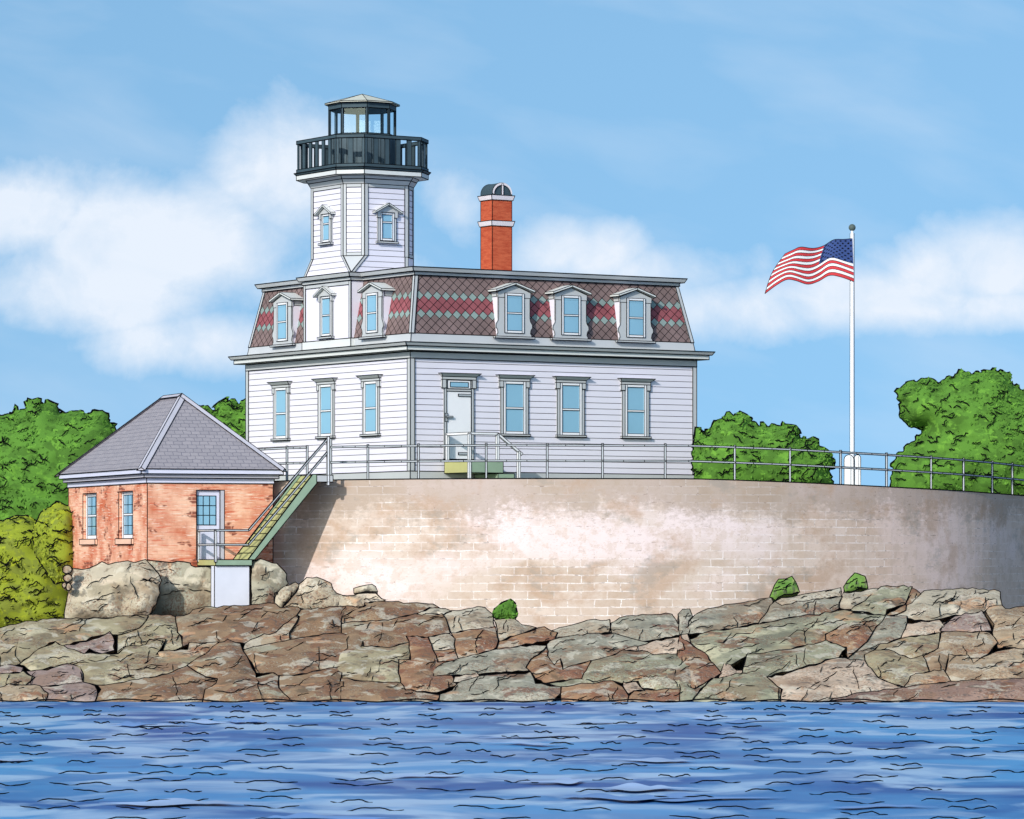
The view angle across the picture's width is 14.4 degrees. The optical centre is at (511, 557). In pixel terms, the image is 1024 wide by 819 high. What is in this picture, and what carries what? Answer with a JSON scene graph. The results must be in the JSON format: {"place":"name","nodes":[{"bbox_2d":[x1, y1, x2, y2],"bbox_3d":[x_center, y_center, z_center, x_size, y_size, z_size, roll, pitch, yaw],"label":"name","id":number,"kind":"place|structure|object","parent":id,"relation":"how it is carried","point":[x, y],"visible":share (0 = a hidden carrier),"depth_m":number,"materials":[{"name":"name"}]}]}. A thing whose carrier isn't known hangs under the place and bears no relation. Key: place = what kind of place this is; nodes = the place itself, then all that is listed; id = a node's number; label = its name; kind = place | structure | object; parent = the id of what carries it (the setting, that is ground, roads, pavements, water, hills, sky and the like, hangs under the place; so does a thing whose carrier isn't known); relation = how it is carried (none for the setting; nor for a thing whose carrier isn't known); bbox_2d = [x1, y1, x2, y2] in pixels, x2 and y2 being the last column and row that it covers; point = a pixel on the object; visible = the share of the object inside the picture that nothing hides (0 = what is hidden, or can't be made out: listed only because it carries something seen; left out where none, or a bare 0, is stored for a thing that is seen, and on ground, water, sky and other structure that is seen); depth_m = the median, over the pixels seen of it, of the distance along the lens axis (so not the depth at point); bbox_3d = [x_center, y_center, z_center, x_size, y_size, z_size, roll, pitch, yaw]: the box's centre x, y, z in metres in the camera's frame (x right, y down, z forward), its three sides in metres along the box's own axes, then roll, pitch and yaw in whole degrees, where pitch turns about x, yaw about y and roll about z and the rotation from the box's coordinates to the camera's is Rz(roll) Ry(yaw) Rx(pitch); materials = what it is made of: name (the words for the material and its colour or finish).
{"place":"outdoors","nodes":[
{"label":"outdoors","id":0,"kind":"place"},
{"bbox_2d":[23,616,993,697],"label":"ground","id":1,"kind":"structure","parent":0,"point":[739,667],"depth_m":108.73,"materials":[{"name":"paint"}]},
{"bbox_2d":[0,664,24,672],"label":"rock","id":2,"kind":"object","parent":1,"relation":"on","point":[9,668],"visible":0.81,"depth_m":106.69,"materials":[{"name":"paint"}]},
{"bbox_2d":[0,671,34,686],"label":"rock","id":3,"kind":"object","parent":1,"relation":"on","point":[22,678],"visible":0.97,"depth_m":105.66,"materials":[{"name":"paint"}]},
{"bbox_2d":[0,683,47,701],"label":"rock","id":4,"kind":"object","parent":1,"relation":"on","point":[10,692],"visible":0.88,"depth_m":104.21,"materials":[{"name":"beige stone"}]},
{"bbox_2d":[0,515,67,626],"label":"yellow bush","id":5,"kind":"object","parent":1,"relation":"on","point":[29,590],"visible":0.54,"depth_m":127.28,"materials":[{"name":"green plant"}]},
{"bbox_2d":[32,501,73,584],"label":"yellow bush","id":6,"kind":"object","parent":1,"relation":"on","point":[52,530],"visible":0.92,"depth_m":125.46,"materials":[{"name":"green plant"}]},
{"bbox_2d":[26,663,83,685],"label":"rock","id":7,"kind":"object","parent":1,"relation":"on","point":[60,674],"visible":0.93,"depth_m":105.97,"materials":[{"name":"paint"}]},
{"bbox_2d":[40,682,97,701],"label":"rock","id":8,"kind":"object","parent":1,"relation":"on","point":[81,691],"visible":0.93,"depth_m":104.24,"materials":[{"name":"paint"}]},
{"bbox_2d":[0,614,148,667],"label":"rock","id":9,"kind":"object","parent":1,"relation":"on","point":[21,641],"visible":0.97,"depth_m":110.14,"materials":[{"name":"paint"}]},
{"bbox_2d":[65,631,116,653],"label":"rock","id":10,"kind":"object","parent":1,"relation":"on","point":[104,643],"visible":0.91,"depth_m":109.05,"materials":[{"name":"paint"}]},
{"bbox_2d":[18,638,204,686],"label":"rock","id":11,"kind":"object","parent":1,"relation":"on","point":[127,663],"visible":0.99,"depth_m":107.30,"materials":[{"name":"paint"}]},
{"bbox_2d":[158,641,218,657],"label":"rock","id":12,"kind":"object","parent":11,"relation":"on","point":[196,648],"visible":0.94,"depth_m":108.38,"materials":[{"name":"beige stone"}]},
{"bbox_2d":[64,559,161,618],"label":"rock","id":13,"kind":"object","parent":1,"relation":"on","point":[101,589],"visible":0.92,"depth_m":116.17,"materials":[{"name":"grey stone"}]},
{"bbox_2d":[117,614,182,653],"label":"rock","id":14,"kind":"object","parent":1,"relation":"on","point":[154,626],"visible":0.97,"depth_m":109.96,"materials":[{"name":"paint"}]},
{"bbox_2d":[96,666,216,701],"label":"rock","id":15,"kind":"object","parent":1,"relation":"on","point":[186,682],"visible":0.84,"depth_m":104.73,"materials":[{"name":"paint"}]},
{"bbox_2d":[147,560,250,615],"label":"rock","id":16,"kind":"object","parent":1,"relation":"on","point":[185,587],"visible":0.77,"depth_m":117.72,"materials":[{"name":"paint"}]},
{"bbox_2d":[211,565,249,606],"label":"concrete pier","id":17,"kind":"structure","parent":1,"relation":"on","point":[230,585],"depth_m":117.12,"materials":[{"name":"paint"}]},
{"bbox_2d":[197,436,332,565],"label":"staircase","id":18,"kind":"structure","parent":17,"relation":"on","point":[296,489],"depth_m":117.81,"materials":[{"name":"green wood"}]},
{"bbox_2d":[175,602,300,647],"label":"rock","id":19,"kind":"object","parent":1,"relation":"on","point":[242,624],"visible":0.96,"depth_m":110.93,"materials":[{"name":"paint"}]},
{"bbox_2d":[187,639,293,701],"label":"rock","id":20,"kind":"object","parent":1,"relation":"on","point":[226,664],"visible":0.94,"depth_m":105.73,"materials":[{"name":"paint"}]},
{"bbox_2d":[250,558,288,603],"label":"rock","id":21,"kind":"object","parent":1,"relation":"on","point":[268,580],"visible":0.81,"depth_m":117.16,"materials":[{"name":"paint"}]},
{"bbox_2d":[243,616,298,649],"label":"rock","id":22,"kind":"object","parent":1,"relation":"on","point":[282,632],"visible":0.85,"depth_m":109.76,"materials":[{"name":"beige stone"}]},
{"bbox_2d":[274,582,298,606],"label":"rock","id":23,"kind":"object","parent":1,"relation":"on","point":[284,594],"visible":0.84,"depth_m":114.11,"materials":[{"name":"grey stone"}]},
{"bbox_2d":[243,632,363,674],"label":"rock","id":24,"kind":"object","parent":1,"relation":"on","point":[301,655],"visible":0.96,"depth_m":107.87,"materials":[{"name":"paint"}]},
{"bbox_2d":[278,666,341,701],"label":"rock","id":25,"kind":"object","parent":1,"relation":"on","point":[323,684],"visible":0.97,"depth_m":104.87,"materials":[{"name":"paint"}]},
{"bbox_2d":[290,604,365,638],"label":"rock","id":26,"kind":"object","parent":1,"relation":"on","point":[317,621],"visible":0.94,"depth_m":111.10,"materials":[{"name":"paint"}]},
{"bbox_2d":[283,577,385,608],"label":"rock","id":27,"kind":"object","parent":1,"relation":"on","point":[313,592],"visible":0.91,"depth_m":113.09,"materials":[{"name":"grey stone"}]},
{"bbox_2d":[353,584,377,594],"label":"rock","id":28,"kind":"object","parent":27,"relation":"on","point":[367,588],"visible":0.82,"depth_m":113.88,"materials":[{"name":"grey stone"}]},
{"bbox_2d":[333,642,409,681],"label":"rock","id":29,"kind":"object","parent":1,"relation":"on","point":[372,663],"visible":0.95,"depth_m":106.99,"materials":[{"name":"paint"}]},
{"bbox_2d":[335,677,438,701],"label":"rock","id":30,"kind":"object","parent":1,"relation":"on","point":[348,688],"visible":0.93,"depth_m":104.24,"materials":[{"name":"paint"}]},
{"bbox_2d":[342,601,439,622],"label":"rock","id":31,"kind":"object","parent":1,"relation":"on","point":[382,610],"visible":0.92,"depth_m":112.16,"materials":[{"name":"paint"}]},
{"bbox_2d":[341,613,450,646],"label":"rock","id":32,"kind":"object","parent":1,"relation":"on","point":[390,632],"visible":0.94,"depth_m":110.26,"materials":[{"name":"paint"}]},
{"bbox_2d":[398,635,457,693],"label":"rock","id":33,"kind":"object","parent":1,"relation":"on","point":[417,669],"visible":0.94,"depth_m":106.37,"materials":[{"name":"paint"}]},
{"bbox_2d":[428,633,455,649],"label":"rock","id":34,"kind":"object","parent":1,"relation":"on","point":[444,641],"visible":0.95,"depth_m":109.10,"materials":[{"name":"grey stone"}]},
{"bbox_2d":[434,649,457,661],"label":"rock","id":35,"kind":"object","parent":1,"relation":"on","point":[447,655],"visible":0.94,"depth_m":107.94,"materials":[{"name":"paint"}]},
{"bbox_2d":[444,606,494,632],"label":"rock","id":36,"kind":"object","parent":1,"relation":"on","point":[477,617],"visible":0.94,"depth_m":111.28,"materials":[{"name":"grey stone"}]},
{"bbox_2d":[451,626,498,657],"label":"rock","id":37,"kind":"object","parent":1,"relation":"on","point":[468,642],"visible":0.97,"depth_m":109.10,"materials":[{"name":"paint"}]},
{"bbox_2d":[433,645,546,676],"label":"rock","id":38,"kind":"object","parent":1,"relation":"on","point":[511,660],"visible":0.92,"depth_m":107.00,"materials":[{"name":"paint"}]},
{"bbox_2d":[438,671,561,701],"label":"rock","id":39,"kind":"object","parent":1,"relation":"on","point":[515,686],"visible":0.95,"depth_m":104.44,"materials":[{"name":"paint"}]},
{"bbox_2d":[494,618,536,640],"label":"rock","id":40,"kind":"object","parent":1,"relation":"on","point":[507,628],"visible":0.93,"depth_m":110.57,"materials":[{"name":"grey stone"}]},
{"bbox_2d":[492,599,517,619],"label":"bush","id":41,"kind":"object","parent":40,"relation":"on","point":[506,609],"visible":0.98,"depth_m":111.45,"materials":[{"name":"green plant"}]},
{"bbox_2d":[496,626,557,648],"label":"rock","id":42,"kind":"object","parent":1,"relation":"on","point":[543,635],"visible":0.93,"depth_m":109.69,"materials":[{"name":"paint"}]},
{"bbox_2d":[526,647,591,682],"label":"rock","id":43,"kind":"object","parent":1,"relation":"on","point":[542,667],"visible":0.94,"depth_m":106.51,"materials":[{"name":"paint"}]},
{"bbox_2d":[552,619,611,637],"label":"rock","id":44,"kind":"object","parent":1,"relation":"on","point":[592,626],"visible":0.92,"depth_m":110.54,"materials":[{"name":"grey stone"}]},
{"bbox_2d":[560,680,628,701],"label":"rock","id":45,"kind":"object","parent":1,"relation":"on","point":[606,690],"visible":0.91,"depth_m":104.18,"materials":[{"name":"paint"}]},
{"bbox_2d":[546,633,647,668],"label":"rock","id":46,"kind":"object","parent":1,"relation":"on","point":[573,649],"visible":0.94,"depth_m":108.65,"materials":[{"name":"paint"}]},
{"bbox_2d":[543,649,695,689],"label":"rock","id":47,"kind":"object","parent":1,"relation":"on","point":[646,670],"visible":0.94,"depth_m":106.03,"materials":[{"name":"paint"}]},
{"bbox_2d":[273,478,1023,629],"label":"sea wall","id":48,"kind":"structure","parent":1,"relation":"on","point":[552,553],"depth_m":118.72,"materials":[{"name":"paint"}]},
{"bbox_2d":[258,438,1023,493],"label":"pipe railing","id":49,"kind":"object","parent":48,"relation":"on","point":[734,462],"visible":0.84,"depth_m":119.21,"materials":[{"name":"metal"}]},
{"bbox_2d":[609,613,691,641],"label":"rock","id":50,"kind":"object","parent":1,"relation":"on","point":[648,627],"visible":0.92,"depth_m":110.58,"materials":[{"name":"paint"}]},
{"bbox_2d":[627,688,682,701],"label":"rock","id":51,"kind":"object","parent":1,"relation":"on","point":[667,694],"visible":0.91,"depth_m":104.04,"materials":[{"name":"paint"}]},
{"bbox_2d":[624,633,690,653],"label":"rock","id":52,"kind":"object","parent":1,"relation":"on","point":[670,645],"visible":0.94,"depth_m":108.67,"materials":[{"name":"stone"}]},
{"bbox_2d":[677,608,692,633],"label":"rock","id":53,"kind":"object","parent":1,"relation":"on","point":[685,616],"visible":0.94,"depth_m":111.47,"materials":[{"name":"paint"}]},
{"bbox_2d":[679,678,711,701],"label":"rock","id":54,"kind":"object","parent":1,"relation":"on","point":[688,693],"visible":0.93,"depth_m":104.32,"materials":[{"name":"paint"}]},
{"bbox_2d":[677,633,721,687],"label":"rock","id":55,"kind":"object","parent":1,"relation":"on","point":[703,668],"visible":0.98,"depth_m":106.86,"materials":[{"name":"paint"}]},
{"bbox_2d":[689,597,773,638],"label":"rock","id":56,"kind":"object","parent":1,"relation":"on","point":[733,615],"visible":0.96,"depth_m":111.51,"materials":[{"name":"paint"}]},
{"bbox_2d":[692,640,845,701],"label":"rock","id":57,"kind":"object","parent":1,"relation":"on","point":[751,681],"visible":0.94,"depth_m":106.15,"materials":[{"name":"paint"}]},
{"bbox_2d":[718,663,741,677],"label":"rock","id":58,"kind":"object","parent":57,"relation":"on","point":[727,669],"visible":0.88,"depth_m":106.39,"materials":[{"name":"stone"}]},
{"bbox_2d":[688,609,885,670],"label":"rock","id":59,"kind":"object","parent":1,"relation":"on","point":[734,646],"visible":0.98,"depth_m":109.63,"materials":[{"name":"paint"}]},
{"bbox_2d":[758,596,842,623],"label":"rock","id":60,"kind":"object","parent":59,"relation":"on","point":[776,611],"visible":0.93,"depth_m":112.22,"materials":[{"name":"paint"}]},
{"bbox_2d":[775,587,841,604],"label":"rock","id":61,"kind":"object","parent":60,"relation":"on","point":[832,593],"visible":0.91,"depth_m":113.57,"materials":[{"name":"grey stone"}]},
{"bbox_2d":[769,576,799,600],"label":"small bush","id":62,"kind":"object","parent":61,"relation":"on","point":[787,587],"visible":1,"depth_m":114.41,"materials":[{"name":"plant"}]},
{"bbox_2d":[766,657,903,701],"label":"rock","id":63,"kind":"object","parent":1,"relation":"on","point":[829,679],"visible":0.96,"depth_m":105.15,"materials":[{"name":"stone"}]},
{"bbox_2d":[825,623,872,657],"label":"rock","id":64,"kind":"object","parent":1,"relation":"on","point":[852,640],"visible":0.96,"depth_m":109.39,"materials":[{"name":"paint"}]},
{"bbox_2d":[848,614,907,659],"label":"rock","id":65,"kind":"object","parent":1,"relation":"on","point":[889,629],"visible":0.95,"depth_m":109.88,"materials":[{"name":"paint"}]},
{"bbox_2d":[851,585,912,614],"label":"rock","id":66,"kind":"object","parent":1,"relation":"on","point":[885,599],"visible":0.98,"depth_m":113.03,"materials":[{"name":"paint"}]},
{"bbox_2d":[839,588,877,609],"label":"rock","id":67,"kind":"object","parent":66,"relation":"on","point":[849,601],"visible":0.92,"depth_m":113.18,"materials":[{"name":"grey stone"}]},
{"bbox_2d":[843,572,867,592],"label":"small bush","id":68,"kind":"object","parent":67,"relation":"on","point":[856,582],"visible":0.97,"depth_m":114.90,"materials":[{"name":"plant"}]},
{"bbox_2d":[864,649,929,685],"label":"rock","id":69,"kind":"object","parent":1,"relation":"on","point":[892,666],"visible":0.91,"depth_m":106.71,"materials":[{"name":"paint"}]},
{"bbox_2d":[887,588,920,615],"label":"rock","id":70,"kind":"object","parent":1,"relation":"on","point":[914,594],"visible":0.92,"depth_m":112.92,"materials":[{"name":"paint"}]},
{"bbox_2d":[874,632,939,657],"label":"rock","id":71,"kind":"object","parent":1,"relation":"on","point":[913,646],"visible":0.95,"depth_m":108.72,"materials":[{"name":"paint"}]},
{"bbox_2d":[901,620,944,637],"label":"rock","id":72,"kind":"object","parent":1,"relation":"on","point":[917,628],"visible":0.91,"depth_m":110.34,"materials":[{"name":"stone"}]},
{"bbox_2d":[831,678,1023,702],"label":"rock","id":73,"kind":"object","parent":1,"relation":"on","point":[975,689],"visible":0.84,"depth_m":104.00,"materials":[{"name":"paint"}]},
{"bbox_2d":[904,669,950,686],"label":"rock","id":74,"kind":"object","parent":1,"relation":"on","point":[936,676],"visible":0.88,"depth_m":105.53,"materials":[{"name":"beige stone"}]},
{"bbox_2d":[894,587,1002,622],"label":"rock","id":75,"kind":"object","parent":1,"relation":"on","point":[944,605],"visible":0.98,"depth_m":112.60,"materials":[{"name":"grey stone"}]},
{"bbox_2d":[924,631,997,670],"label":"rock","id":76,"kind":"object","parent":1,"relation":"on","point":[979,644],"visible":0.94,"depth_m":108.50,"materials":[{"name":"beige stone"}]},
{"bbox_2d":[940,610,991,631],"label":"rock","id":77,"kind":"object","parent":1,"relation":"on","point":[974,622],"visible":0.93,"depth_m":110.70,"materials":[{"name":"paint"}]},
{"bbox_2d":[945,648,1023,680],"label":"rock","id":78,"kind":"object","parent":1,"relation":"on","point":[1004,664],"visible":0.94,"depth_m":106.53,"materials":[{"name":"beige stone"}]},
{"bbox_2d":[985,605,1023,651],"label":"rock","id":79,"kind":"object","parent":1,"relation":"on","point":[1007,626],"visible":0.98,"depth_m":110.53,"materials":[{"name":"beige stone"}]},
{"bbox_2d":[0,698,1023,818],"bbox_3d":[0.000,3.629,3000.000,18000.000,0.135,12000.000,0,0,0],"label":"sea water","id":80,"kind":"structure","parent":0,"point":[556,758],"depth_m":73.81,"materials":[{"name":"liquid"}]},
{"bbox_2d":[0,0,1023,485],"label":"sky","id":81,"kind":"structure","parent":0,"point":[148,148],"materials":[{"name":"blue"}]},
{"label":"terrace ground","id":82,"kind":"structure","parent":0,"visible":0},
{"bbox_2d":[0,397,117,519],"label":"leafy tree","id":83,"kind":"object","parent":82,"relation":"on","point":[42,444],"visible":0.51,"depth_m":132.40,"materials":[{"name":"green plant"}]},
{"bbox_2d":[54,393,286,568],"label":"brick house","id":84,"kind":"structure","parent":82,"relation":"on","point":[164,477],"depth_m":119.19,"materials":[{"name":"brick"}]},
{"bbox_2d":[79,493,97,544],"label":"window","id":85,"kind":"structure","parent":84,"relation":"in","point":[90,539],"depth_m":124.03,"materials":[{"name":"white paint"}]},
{"bbox_2d":[115,491,133,544],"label":"window","id":86,"kind":"structure","parent":84,"relation":"in","point":[127,538],"depth_m":120.24,"materials":[{"name":"blue glass"}]},
{"bbox_2d":[197,490,223,558],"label":"door","id":87,"kind":"structure","parent":84,"relation":"in","point":[210,504],"depth_m":118.78,"materials":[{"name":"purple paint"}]},
{"bbox_2d":[199,396,244,437],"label":"leafy tree","id":88,"kind":"object","parent":82,"relation":"on","point":[230,413],"visible":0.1,"depth_m":142.07,"materials":[{"name":"green plant"}]},
{"bbox_2d":[228,94,714,480],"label":"lighthouse","id":89,"kind":"object","parent":82,"relation":"on","point":[365,331],"visible":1,"depth_m":132.53,"materials":[{"name":"white paint"}]},
{"bbox_2d":[267,381,291,440],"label":"window","id":90,"kind":"structure","parent":89,"relation":"in","point":[281,390],"depth_m":135.95,"materials":[{"name":"blue glass"}]},
{"bbox_2d":[311,377,337,438],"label":"window","id":91,"kind":"structure","parent":89,"relation":"in","point":[325,387],"depth_m":133.42,"materials":[{"name":"blue glass"}]},
{"bbox_2d":[314,204,335,245],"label":"window","id":92,"kind":"structure","parent":89,"relation":"in","point":[325,214],"depth_m":133.32,"materials":[{"name":"grey paint"}]},
{"bbox_2d":[313,286,336,339],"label":"window","id":93,"kind":"structure","parent":89,"relation":"in","point":[325,296],"depth_m":133.32,"materials":[{"name":"grey paint"}]},
{"bbox_2d":[356,374,382,436],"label":"window","id":94,"kind":"structure","parent":89,"relation":"in","point":[371,383],"depth_m":130.97,"materials":[{"name":"blue glass"}]},
{"bbox_2d":[372,203,402,243],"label":"window","id":95,"kind":"structure","parent":89,"relation":"in","point":[387,214],"depth_m":132.71,"materials":[{"name":"grey paint"}]},
{"bbox_2d":[439,372,480,459],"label":"door","id":96,"kind":"structure","parent":89,"relation":"in","point":[458,388],"depth_m":129.92,"materials":[{"name":"grey paint"}]},
{"bbox_2d":[496,374,534,436],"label":"window","id":97,"kind":"structure","parent":89,"relation":"in","point":[514,389],"depth_m":131.06,"materials":[{"name":"blue glass"}]},
{"bbox_2d":[552,376,590,437],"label":"window","id":98,"kind":"structure","parent":89,"relation":"in","point":[570,390],"depth_m":132.22,"materials":[{"name":"blue glass"}]},
{"bbox_2d":[617,378,655,438],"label":"window","id":99,"kind":"structure","parent":89,"relation":"in","point":[635,391],"depth_m":133.58,"materials":[{"name":"blue glass"}]},
{"bbox_2d":[444,432,522,477],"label":"entrance porch","id":100,"kind":"object","parent":82,"relation":"on","point":[477,469],"visible":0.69,"depth_m":128.94,"materials":[{"name":"green wood"}]},
{"bbox_2d":[691,410,835,483],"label":"dense shrub","id":101,"kind":"object","parent":82,"relation":"on","point":[738,428],"visible":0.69,"depth_m":130.66,"materials":[{"name":"green plant"}]},
{"bbox_2d":[844,224,860,484],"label":"flagpole","id":102,"kind":"object","parent":82,"relation":"on","point":[852,476],"visible":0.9,"depth_m":125.94,"materials":[{"name":"white metal"}]},
{"bbox_2d":[765,238,853,293],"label":"flag","id":103,"kind":"object","parent":102,"relation":"attached to","point":[808,266],"visible":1,"depth_m":125.89,"materials":[{"name":"fabric"}]},
{"bbox_2d":[889,367,1023,494],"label":"leafy tree","id":104,"kind":"object","parent":82,"relation":"on","point":[975,415],"visible":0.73,"depth_m":141.39,"materials":[{"name":"green plant"}]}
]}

